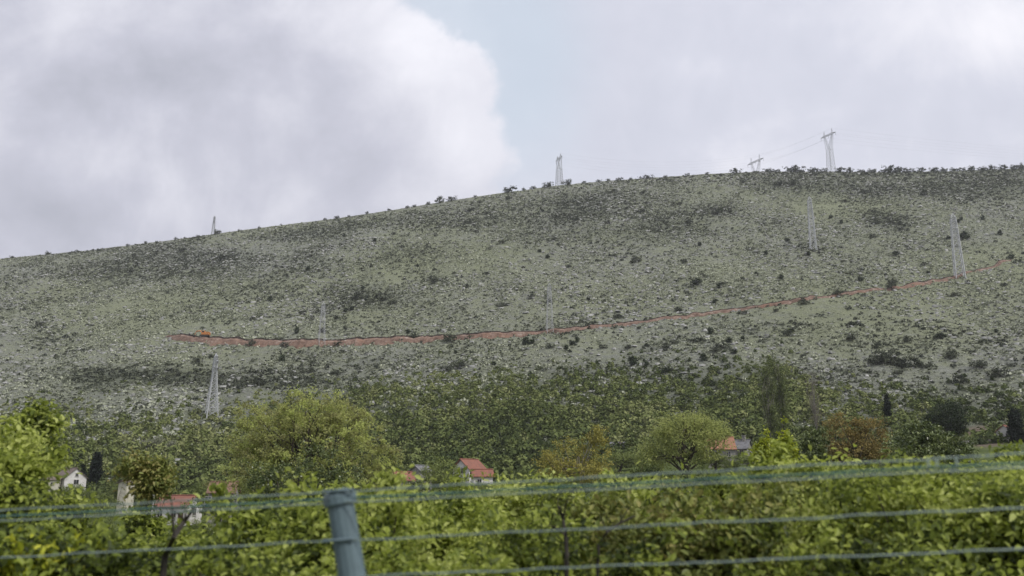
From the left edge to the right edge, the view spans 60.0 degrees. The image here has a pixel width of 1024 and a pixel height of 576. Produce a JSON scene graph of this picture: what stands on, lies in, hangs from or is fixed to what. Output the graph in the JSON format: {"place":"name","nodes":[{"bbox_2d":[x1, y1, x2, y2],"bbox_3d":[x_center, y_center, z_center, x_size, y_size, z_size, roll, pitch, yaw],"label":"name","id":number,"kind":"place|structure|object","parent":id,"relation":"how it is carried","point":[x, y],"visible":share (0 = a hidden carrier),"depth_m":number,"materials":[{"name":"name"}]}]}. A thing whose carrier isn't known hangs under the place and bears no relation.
{"place":"outdoors","nodes":[
{"label":"outdoors","id":0,"kind":"place"},
{"bbox_2d":[0,169,1023,551],"bbox_3d":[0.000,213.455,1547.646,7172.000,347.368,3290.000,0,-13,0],"label":"hillside","id":1,"kind":"structure","parent":0,"point":[792,311],"depth_m":543.62,"materials":[{"name":"green plant"}]},
{"bbox_2d":[0,411,52,527],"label":"thicket bush","id":2,"kind":"object","parent":1,"relation":"on","point":[23,441],"visible":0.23,"depth_m":8.91,"materials":[{"name":"green plant"}]},
{"bbox_2d":[9,424,61,523],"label":"thicket bush","id":3,"kind":"object","parent":1,"relation":"on","point":[42,443],"visible":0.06,"depth_m":9.53,"materials":[{"name":"green plant"}]},
{"bbox_2d":[0,472,76,539],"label":"thicket bush","id":4,"kind":"object","parent":1,"relation":"on","point":[12,495],"visible":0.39,"depth_m":7.10,"materials":[{"name":"green plant"}]},
{"bbox_2d":[0,436,80,543],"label":"thicket bush","id":5,"kind":"object","parent":1,"relation":"on","point":[16,469],"visible":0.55,"depth_m":8.25,"materials":[{"name":"green plant"}]},
{"bbox_2d":[0,394,84,511],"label":"thicket bush","id":6,"kind":"object","parent":1,"relation":"on","point":[37,413],"visible":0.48,"depth_m":10.36,"materials":[{"name":"green plant"}]},
{"bbox_2d":[0,509,106,575],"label":"thicket bush","id":7,"kind":"object","parent":1,"relation":"on","point":[9,570],"visible":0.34,"depth_m":5.36,"materials":[{"name":"green plant"}]},
{"bbox_2d":[47,476,61,493],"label":"outbuilding","id":8,"kind":"structure","parent":1,"relation":"on","point":[55,486],"depth_m":246.41,"materials":[{"name":"beige paint"}]},
{"bbox_2d":[26,472,118,545],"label":"thicket bush","id":9,"kind":"object","parent":1,"relation":"on","point":[60,501],"visible":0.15,"depth_m":9.07,"materials":[{"name":"green plant"}]},
{"bbox_2d":[57,467,87,494],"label":"village house","id":10,"kind":"structure","parent":1,"relation":"on","point":[73,476],"depth_m":249.93,"materials":[{"name":"white paint"}]},
{"bbox_2d":[63,486,113,508],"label":"valley tree","id":11,"kind":"object","parent":1,"relation":"on","point":[97,497],"visible":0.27,"depth_m":171.16,"materials":[{"name":"green plant"}]},
{"bbox_2d":[0,510,177,575],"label":"thicket bush","id":12,"kind":"object","parent":1,"relation":"on","point":[97,564],"visible":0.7,"depth_m":5.50,"materials":[{"name":"green plant"}]},
{"bbox_2d":[87,450,104,484],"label":"cypress","id":13,"kind":"object","parent":1,"relation":"on","point":[95,470],"visible":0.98,"depth_m":278.62,"materials":[{"name":"green plant"}]},
{"bbox_2d":[82,503,117,532],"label":"valley tree","id":14,"kind":"object","parent":1,"relation":"on","point":[100,513],"visible":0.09,"depth_m":97.65,"materials":[{"name":"green plant"}]},
{"bbox_2d":[80,507,121,537],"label":"valley tree","id":15,"kind":"object","parent":1,"relation":"on","point":[114,529],"visible":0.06,"depth_m":105.35,"materials":[{"name":"green plant"}]},
{"bbox_2d":[79,496,126,519],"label":"valley tree","id":16,"kind":"object","parent":1,"relation":"on","point":[106,507],"visible":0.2,"depth_m":130.72,"materials":[{"name":"green plant"}]},
{"bbox_2d":[116,480,134,513],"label":"outbuilding","id":17,"kind":"structure","parent":1,"relation":"on","point":[122,493],"depth_m":193.77,"materials":[{"name":"beige paint"}]},
{"bbox_2d":[110,504,174,545],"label":"thicket bush","id":18,"kind":"object","parent":1,"relation":"on","point":[139,520],"visible":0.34,"depth_m":11.93,"materials":[{"name":"green plant"}]},
{"bbox_2d":[102,447,188,551],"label":"thicket bush","id":19,"kind":"object","parent":1,"relation":"on","point":[148,478],"visible":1,"depth_m":12.57,"materials":[{"name":"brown plant"}]},
{"bbox_2d":[143,436,165,446],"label":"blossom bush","id":20,"kind":"object","parent":1,"relation":"on","point":[157,440],"visible":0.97,"depth_m":327.24,"materials":[{"name":"green plant"}]},
{"bbox_2d":[121,512,227,570],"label":"thicket bush","id":21,"kind":"object","parent":1,"relation":"on","point":[181,539],"visible":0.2,"depth_m":8.17,"materials":[{"name":"green plant"}]},
{"bbox_2d":[153,494,202,525],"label":"village house","id":22,"kind":"structure","parent":1,"relation":"on","point":[196,515],"depth_m":158.41,"materials":[{"name":"red paint"}]},
{"bbox_2d":[94,525,267,575],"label":"thicket bush","id":23,"kind":"object","parent":1,"relation":"on","point":[157,554],"visible":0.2,"depth_m":6.94,"materials":[{"name":"green plant"}]},
{"bbox_2d":[184,481,207,514],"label":"valley tree","id":24,"kind":"object","parent":1,"relation":"on","point":[197,487],"visible":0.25,"depth_m":181.26,"materials":[{"name":"green plant"}]},
{"bbox_2d":[187,516,216,540],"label":"valley tree","id":25,"kind":"object","parent":1,"relation":"on","point":[197,522],"visible":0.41,"depth_m":108.08,"materials":[{"name":"green plant"}]},
{"bbox_2d":[181,493,240,522],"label":"village bush","id":26,"kind":"object","parent":1,"relation":"on","point":[231,500],"visible":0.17,"depth_m":131.99,"materials":[{"name":"green plant"}]},
{"bbox_2d":[205,353,218,418],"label":"pylon","id":27,"kind":"object","parent":1,"relation":"on","point":[214,364],"visible":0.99,"depth_m":372.23,"materials":[{"name":"metal"}]},
{"bbox_2d":[204,481,240,529],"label":"village house","id":28,"kind":"structure","parent":1,"relation":"on","point":[208,492],"depth_m":144.77,"materials":[{"name":"beige paint"}]},
{"bbox_2d":[152,511,327,575],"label":"thicket bush","id":29,"kind":"object","parent":1,"relation":"on","point":[198,563],"visible":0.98,"depth_m":5.50,"materials":[{"name":"green plant"}]},
{"bbox_2d":[160,497,194,575],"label":"bare branch","id":30,"kind":"object","parent":29,"relation":"attached to","point":[164,558],"visible":0.9,"depth_m":5.22,"materials":[{"name":"brown plant"}]},
{"bbox_2d":[188,482,306,565],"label":"thicket bush","id":31,"kind":"object","parent":1,"relation":"on","point":[245,520],"visible":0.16,"depth_m":7.66,"materials":[{"name":"green plant"}]},
{"bbox_2d":[202,384,407,503],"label":"domed tree","id":32,"kind":"object","parent":1,"relation":"on","point":[295,422],"visible":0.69,"depth_m":89.25,"materials":[{"name":"green plant"}]},
{"bbox_2d":[243,441,367,500],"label":"ivy bush","id":33,"kind":"object","parent":1,"relation":"on","point":[298,471],"visible":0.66,"depth_m":81.68,"materials":[{"name":"green plant"}]},
{"bbox_2d":[209,490,414,575],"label":"thicket bush","id":34,"kind":"object","parent":1,"relation":"on","point":[291,527],"visible":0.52,"depth_m":6.26,"materials":[{"name":"green plant"}]},
{"bbox_2d":[220,472,417,528],"bbox_3d":[-1.864,3.969,8.396,2.725,4.325,1.428,6,-15,-25],"label":"thicket bush","id":35,"kind":"object","parent":1,"relation":"on","point":[313,488],"visible":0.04,"depth_m":8.62,"materials":[{"name":"green plant"}]},
{"bbox_2d":[260,456,454,573],"bbox_3d":[-1.259,3.044,6.501,1.660,3.542,1.686,0,-13,0],"label":"thicket bush","id":36,"kind":"object","parent":1,"relation":"on","point":[397,515],"visible":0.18,"depth_m":6.72,"materials":[{"name":"green plant"}]},
{"bbox_2d":[358,472,444,506],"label":"valley tree","id":37,"kind":"object","parent":1,"relation":"on","point":[418,484],"visible":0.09,"depth_m":91.51,"materials":[{"name":"green plant"}]},
{"bbox_2d":[392,471,415,485],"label":"village house","id":38,"kind":"structure","parent":1,"relation":"on","point":[411,476],"depth_m":171.48,"materials":[{"name":"orange stone"}]},
{"bbox_2d":[408,464,431,500],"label":"stone hut","id":39,"kind":"object","parent":1,"relation":"on","point":[416,468],"visible":0.24,"depth_m":184.82,"materials":[{"name":"grey stone"}]},
{"bbox_2d":[282,517,573,575],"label":"thicket bush","id":40,"kind":"object","parent":1,"relation":"on","point":[403,563],"visible":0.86,"depth_m":5.58,"materials":[{"name":"green plant"}]},
{"bbox_2d":[418,456,468,496],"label":"round bush","id":41,"kind":"object","parent":1,"relation":"on","point":[427,477],"visible":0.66,"depth_m":146.60,"materials":[{"name":"green plant"}]},
{"bbox_2d":[443,333,458,341],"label":"hill bush","id":42,"kind":"object","parent":1,"relation":"on","point":[450,337],"visible":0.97,"depth_m":480.28,"materials":[{"name":"green plant"}]},
{"bbox_2d":[452,458,486,482],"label":"village house","id":43,"kind":"structure","parent":1,"relation":"on","point":[470,463],"depth_m":186.87,"materials":[{"name":"orange paint"}]},
{"bbox_2d":[387,486,562,572],"bbox_3d":[-0.438,3.574,7.409,2.697,3.780,1.706,0,-13,0],"label":"thicket bush","id":44,"kind":"object","parent":1,"relation":"on","point":[457,526],"visible":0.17,"depth_m":7.74,"materials":[{"name":"green plant"}]},
{"bbox_2d":[469,468,493,482],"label":"annex","id":45,"kind":"object","parent":1,"relation":"on","point":[477,475],"visible":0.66,"depth_m":178.76,"materials":[{"name":"orange paint"}]},
{"bbox_2d":[0,168,1023,480],"bbox_3d":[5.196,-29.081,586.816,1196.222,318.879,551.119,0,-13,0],"label":"dry scrub","id":46,"kind":"object","parent":1,"relation":"on","point":[692,269],"visible":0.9,"depth_m":574.82,"materials":[{"name":"green plant"}]},
{"bbox_2d":[0,328,1023,502],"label":"maquis","id":47,"kind":"object","parent":1,"relation":"on","point":[522,451],"visible":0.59,"depth_m":326.16,"materials":[{"name":"green plant"}]},
{"bbox_2d":[0,169,1023,478],"bbox_3d":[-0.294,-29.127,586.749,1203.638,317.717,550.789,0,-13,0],"label":"limestone rubble","id":48,"kind":"object","parent":1,"relation":"on","point":[214,249],"visible":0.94,"depth_m":590.25,"materials":[{"name":"grey stone"}]},
{"bbox_2d":[0,452,1023,575],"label":"wire fence","id":49,"kind":"object","parent":1,"relation":"on","point":[339,505],"visible":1,"depth_m":3.38,"materials":[{"name":"metal"}]},
{"bbox_2d":[437,466,592,541],"bbox_3d":[0.034,4.567,9.645,2.160,5.180,1.565,-5,-14,21],"label":"thicket bush","id":50,"kind":"object","parent":1,"relation":"on","point":[518,504],"visible":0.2,"depth_m":9.90,"materials":[{"name":"green plant"}]},
{"bbox_2d":[514,467,539,485],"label":"valley tree","id":51,"kind":"object","parent":1,"relation":"on","point":[523,473],"visible":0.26,"depth_m":170.18,"materials":[{"name":"green plant"}]},
{"bbox_2d":[488,465,575,493],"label":"valley tree","id":52,"kind":"object","parent":1,"relation":"on","point":[533,473],"visible":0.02,"depth_m":91.78,"materials":[{"name":"green plant"}]},
{"bbox_2d":[436,500,630,575],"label":"thicket bush","id":53,"kind":"object","parent":1,"relation":"on","point":[518,545],"visible":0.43,"depth_m":6.47,"materials":[{"name":"green plant"}]},
{"bbox_2d":[548,492,569,575],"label":"bare branch","id":54,"kind":"object","parent":53,"relation":"attached to","point":[566,548],"visible":0.91,"depth_m":5.37,"materials":[{"name":"brown plant"}]},
{"bbox_2d":[546,283,553,332],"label":"pylon","id":55,"kind":"object","parent":1,"relation":"on","point":[547,317],"visible":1,"depth_m":480.17,"materials":[{"name":"metal"}]},
{"bbox_2d":[555,153,562,185],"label":"pylon","id":56,"kind":"object","parent":1,"relation":"on","point":[560,173],"visible":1,"depth_m":891.08,"materials":[{"name":"metal"}]},
{"bbox_2d":[531,424,620,497],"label":"amber bush","id":57,"kind":"object","parent":1,"relation":"on","point":[582,467],"visible":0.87,"depth_m":112.59,"materials":[{"name":"green plant"}]},
{"bbox_2d":[487,510,705,575],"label":"thicket bush","id":58,"kind":"object","parent":1,"relation":"on","point":[644,553],"visible":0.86,"depth_m":5.53,"materials":[{"name":"green plant"}]},
{"bbox_2d":[596,501,636,575],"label":"bare branch","id":59,"kind":"object","parent":58,"relation":"attached to","point":[598,545],"visible":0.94,"depth_m":5.44,"materials":[{"name":"brown plant"}]},
{"bbox_2d":[504,468,698,574],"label":"thicket bush","id":60,"kind":"object","parent":1,"relation":"on","point":[577,511],"visible":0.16,"depth_m":7.10,"materials":[{"name":"green plant"}]},
{"bbox_2d":[594,451,646,471],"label":"village bush","id":61,"kind":"object","parent":1,"relation":"on","point":[626,459],"visible":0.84,"depth_m":233.59,"materials":[{"name":"green plant"}]},
{"bbox_2d":[591,456,668,498],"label":"valley tree","id":62,"kind":"object","parent":1,"relation":"on","point":[648,469],"visible":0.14,"depth_m":94.38,"materials":[{"name":"green plant"}]},
{"bbox_2d":[548,478,745,575],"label":"thicket bush","id":63,"kind":"object","parent":1,"relation":"on","point":[657,514],"visible":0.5,"depth_m":6.27,"materials":[{"name":"green plant"}]},
{"bbox_2d":[562,461,741,544],"bbox_3d":[1.117,3.840,8.464,2.811,4.312,1.663,0,-13,0],"label":"thicket bush","id":64,"kind":"object","parent":1,"relation":"on","point":[642,492],"visible":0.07,"depth_m":8.76,"materials":[{"name":"green plant"}]},
{"bbox_2d":[633,405,738,491],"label":"light green tree","id":65,"kind":"object","parent":1,"relation":"on","point":[702,439],"visible":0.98,"depth_m":122.53,"materials":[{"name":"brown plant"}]},
{"bbox_2d":[659,458,742,509],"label":"valley tree","id":66,"kind":"object","parent":1,"relation":"on","point":[700,475],"visible":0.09,"depth_m":82.90,"materials":[{"name":"green plant"}]},
{"bbox_2d":[587,461,821,575],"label":"thicket bush","id":67,"kind":"object","parent":1,"relation":"on","point":[712,569],"visible":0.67,"depth_m":5.99,"materials":[{"name":"green plant"}]},
{"bbox_2d":[704,436,736,467],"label":"village house","id":68,"kind":"structure","parent":1,"relation":"on","point":[730,450],"depth_m":198.94,"materials":[{"name":"orange stone"}]},
{"bbox_2d":[693,453,748,470],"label":"village bush","id":69,"kind":"object","parent":1,"relation":"on","point":[721,459],"visible":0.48,"depth_m":184.30,"materials":[{"name":"green plant"}]},
{"bbox_2d":[717,459,740,472],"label":"valley tree","id":70,"kind":"object","parent":1,"relation":"on","point":[736,465],"visible":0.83,"depth_m":160.31,"materials":[{"name":"green plant"}]},
{"bbox_2d":[734,435,752,464],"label":"stone house","id":71,"kind":"structure","parent":1,"relation":"on","point":[744,443],"depth_m":207.48,"materials":[{"name":"grey stone"}]},
{"bbox_2d":[656,440,844,562],"bbox_3d":[2.129,3.539,8.062,2.432,4.253,1.860,0,-13,0],"label":"thicket bush","id":72,"kind":"object","parent":1,"relation":"on","point":[724,490],"visible":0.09,"depth_m":8.29,"materials":[{"name":"green plant"}]},
{"bbox_2d":[756,358,780,444],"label":"poplar","id":73,"kind":"object","parent":1,"relation":"on","point":[768,404],"visible":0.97,"depth_m":230.86,"materials":[{"name":"green plant"}]},
{"bbox_2d":[747,415,800,478],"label":"upright shrub","id":74,"kind":"object","parent":1,"relation":"on","point":[766,440],"visible":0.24,"depth_m":39.32,"materials":[{"name":"green plant"}]},
{"bbox_2d":[696,444,854,530],"bbox_3d":[2.626,3.606,8.134,2.321,4.266,1.589,0,-13,0],"label":"thicket bush","id":75,"kind":"object","parent":1,"relation":"on","point":[807,469],"visible":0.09,"depth_m":8.41,"materials":[{"name":"green plant"}]},
{"bbox_2d":[769,354,790,436],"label":"poplar","id":76,"kind":"object","parent":1,"relation":"on","point":[780,398],"visible":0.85,"depth_m":235.22,"materials":[{"name":"green plant"}]},
{"bbox_2d":[698,501,893,575],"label":"thicket bush","id":77,"kind":"object","parent":1,"relation":"on","point":[838,568],"visible":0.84,"depth_m":5.47,"materials":[{"name":"green plant"}]},
{"bbox_2d":[807,197,816,248],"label":"pylon","id":78,"kind":"object","parent":1,"relation":"on","point":[811,220],"visible":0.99,"depth_m":621.57,"materials":[{"name":"metal"}]},
{"bbox_2d":[794,424,836,471],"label":"glossy tree","id":79,"kind":"object","parent":1,"relation":"on","point":[817,440],"visible":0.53,"depth_m":68.74,"materials":[{"name":"green plant"}]},
{"bbox_2d":[804,369,827,446],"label":"bare tree","id":80,"kind":"object","parent":1,"relation":"on","point":[814,407],"visible":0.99,"depth_m":225.05,"materials":[{"name":"grey plant"}]},
{"bbox_2d":[822,128,835,170],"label":"pylon","id":81,"kind":"object","parent":1,"relation":"on","point":[831,143],"visible":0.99,"depth_m":895.68,"materials":[{"name":"metal"}]},
{"bbox_2d":[753,431,930,564],"bbox_3d":[3.533,3.696,8.559,2.623,4.614,1.915,0,-13,0],"label":"thicket bush","id":82,"kind":"object","parent":1,"relation":"on","point":[779,443],"visible":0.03,"depth_m":8.98,"materials":[{"name":"green plant"}]},
{"bbox_2d":[751,454,947,575],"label":"thicket bush","id":83,"kind":"object","parent":1,"relation":"on","point":[799,529],"visible":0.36,"depth_m":6.42,"materials":[{"name":"green plant"}]},
{"bbox_2d":[817,412,896,469],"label":"rusty tree","id":84,"kind":"object","parent":1,"relation":"on","point":[861,453],"visible":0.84,"depth_m":86.41,"materials":[{"name":"brown plant"}]},
{"bbox_2d":[867,352,889,364],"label":"hill bush","id":85,"kind":"object","parent":1,"relation":"on","point":[875,356],"visible":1,"depth_m":371.91,"materials":[{"name":"green plant"}]},
{"bbox_2d":[871,349,898,362],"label":"hill bush","id":86,"kind":"object","parent":1,"relation":"on","point":[888,355],"visible":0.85,"depth_m":372.29,"materials":[{"name":"green plant"}]},
{"bbox_2d":[882,393,891,417],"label":"cypress","id":87,"kind":"object","parent":1,"relation":"on","point":[887,407],"visible":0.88,"depth_m":298.41,"materials":[{"name":"green plant"}]},
{"bbox_2d":[887,354,919,366],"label":"hill bush","id":88,"kind":"object","parent":1,"relation":"on","point":[914,360],"visible":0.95,"depth_m":367.33,"materials":[{"name":"green plant"}]},
{"bbox_2d":[801,455,1023,575],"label":"thicket bush","id":89,"kind":"object","parent":1,"relation":"on","point":[924,492],"visible":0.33,"depth_m":6.15,"materials":[{"name":"green plant"}]},
{"bbox_2d":[831,507,1023,575],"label":"thicket bush","id":90,"kind":"object","parent":1,"relation":"on","point":[922,565],"visible":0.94,"depth_m":5.31,"materials":[{"name":"green plant"}]},
{"bbox_2d":[879,418,980,476],"bbox_3d":[30.552,14.587,64.443,7.616,11.497,5.514,0,-13,0],"label":"glossy tree","id":91,"kind":"object","parent":1,"relation":"on","point":[916,436],"visible":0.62,"depth_m":64.54,"materials":[{"name":"green plant"}]},
{"bbox_2d":[855,438,1023,524],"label":"thicket bush","id":92,"kind":"object","parent":1,"relation":"on","point":[996,450],"visible":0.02,"depth_m":9.31,"materials":[{"name":"green plant"}]},
{"bbox_2d":[922,399,973,434],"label":"dark tree","id":93,"kind":"object","parent":1,"relation":"on","point":[953,419],"visible":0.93,"depth_m":271.95,"materials":[{"name":"green plant"}]},
{"bbox_2d":[886,455,1023,546],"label":"thicket bush","id":94,"kind":"object","parent":1,"relation":"on","point":[1014,473],"visible":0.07,"depth_m":6.74,"materials":[{"name":"green plant"}]},
{"bbox_2d":[891,480,1023,575],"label":"thicket bush","id":95,"kind":"object","parent":1,"relation":"on","point":[1007,539],"visible":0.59,"depth_m":5.82,"materials":[{"name":"green plant"}]},
{"bbox_2d":[950,213,965,277],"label":"pylon","id":96,"kind":"object","parent":1,"relation":"on","point":[953,217],"visible":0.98,"depth_m":545.39,"materials":[{"name":"metal"}]},
{"bbox_2d":[949,373,968,383],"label":"hill bush","id":97,"kind":"object","parent":1,"relation":"on","point":[963,379],"visible":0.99,"depth_m":345.49,"materials":[{"name":"green plant"}]},
{"bbox_2d":[930,451,1023,501],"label":"thicket bush","id":98,"kind":"object","parent":1,"relation":"on","point":[1012,457],"depth_m":8.70,"materials":[{"name":"green plant"}]},
{"bbox_2d":[968,359,989,367],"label":"hill bush","id":99,"kind":"object","parent":1,"relation":"on","point":[980,364],"visible":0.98,"depth_m":359.38,"materials":[{"name":"green plant"}]},
{"bbox_2d":[985,365,1010,376],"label":"hill bush","id":100,"kind":"object","parent":1,"relation":"on","point":[994,372],"visible":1,"depth_m":347.72,"materials":[{"name":"green plant"}]},
{"bbox_2d":[995,425,1009,440],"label":"village house","id":101,"kind":"structure","parent":1,"relation":"on","point":[1002,429],"depth_m":258.13,"materials":[{"name":"white paint"}]},
{"bbox_2d":[1005,406,1023,442],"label":"cypress","id":102,"kind":"object","parent":1,"relation":"on","point":[1015,430],"visible":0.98,"depth_m":251.85,"materials":[{"name":"green plant"}]},
{"bbox_2d":[0,0,1023,258],"label":"sky","id":103,"kind":"structure","parent":0,"point":[123,122],"materials":[{"name":"white"}]},
{"bbox_2d":[166,259,1010,348],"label":"dirt track","id":104,"kind":"structure","parent":0,"point":[297,343],"depth_m":486.27,"materials":[{"name":"brown soil"}]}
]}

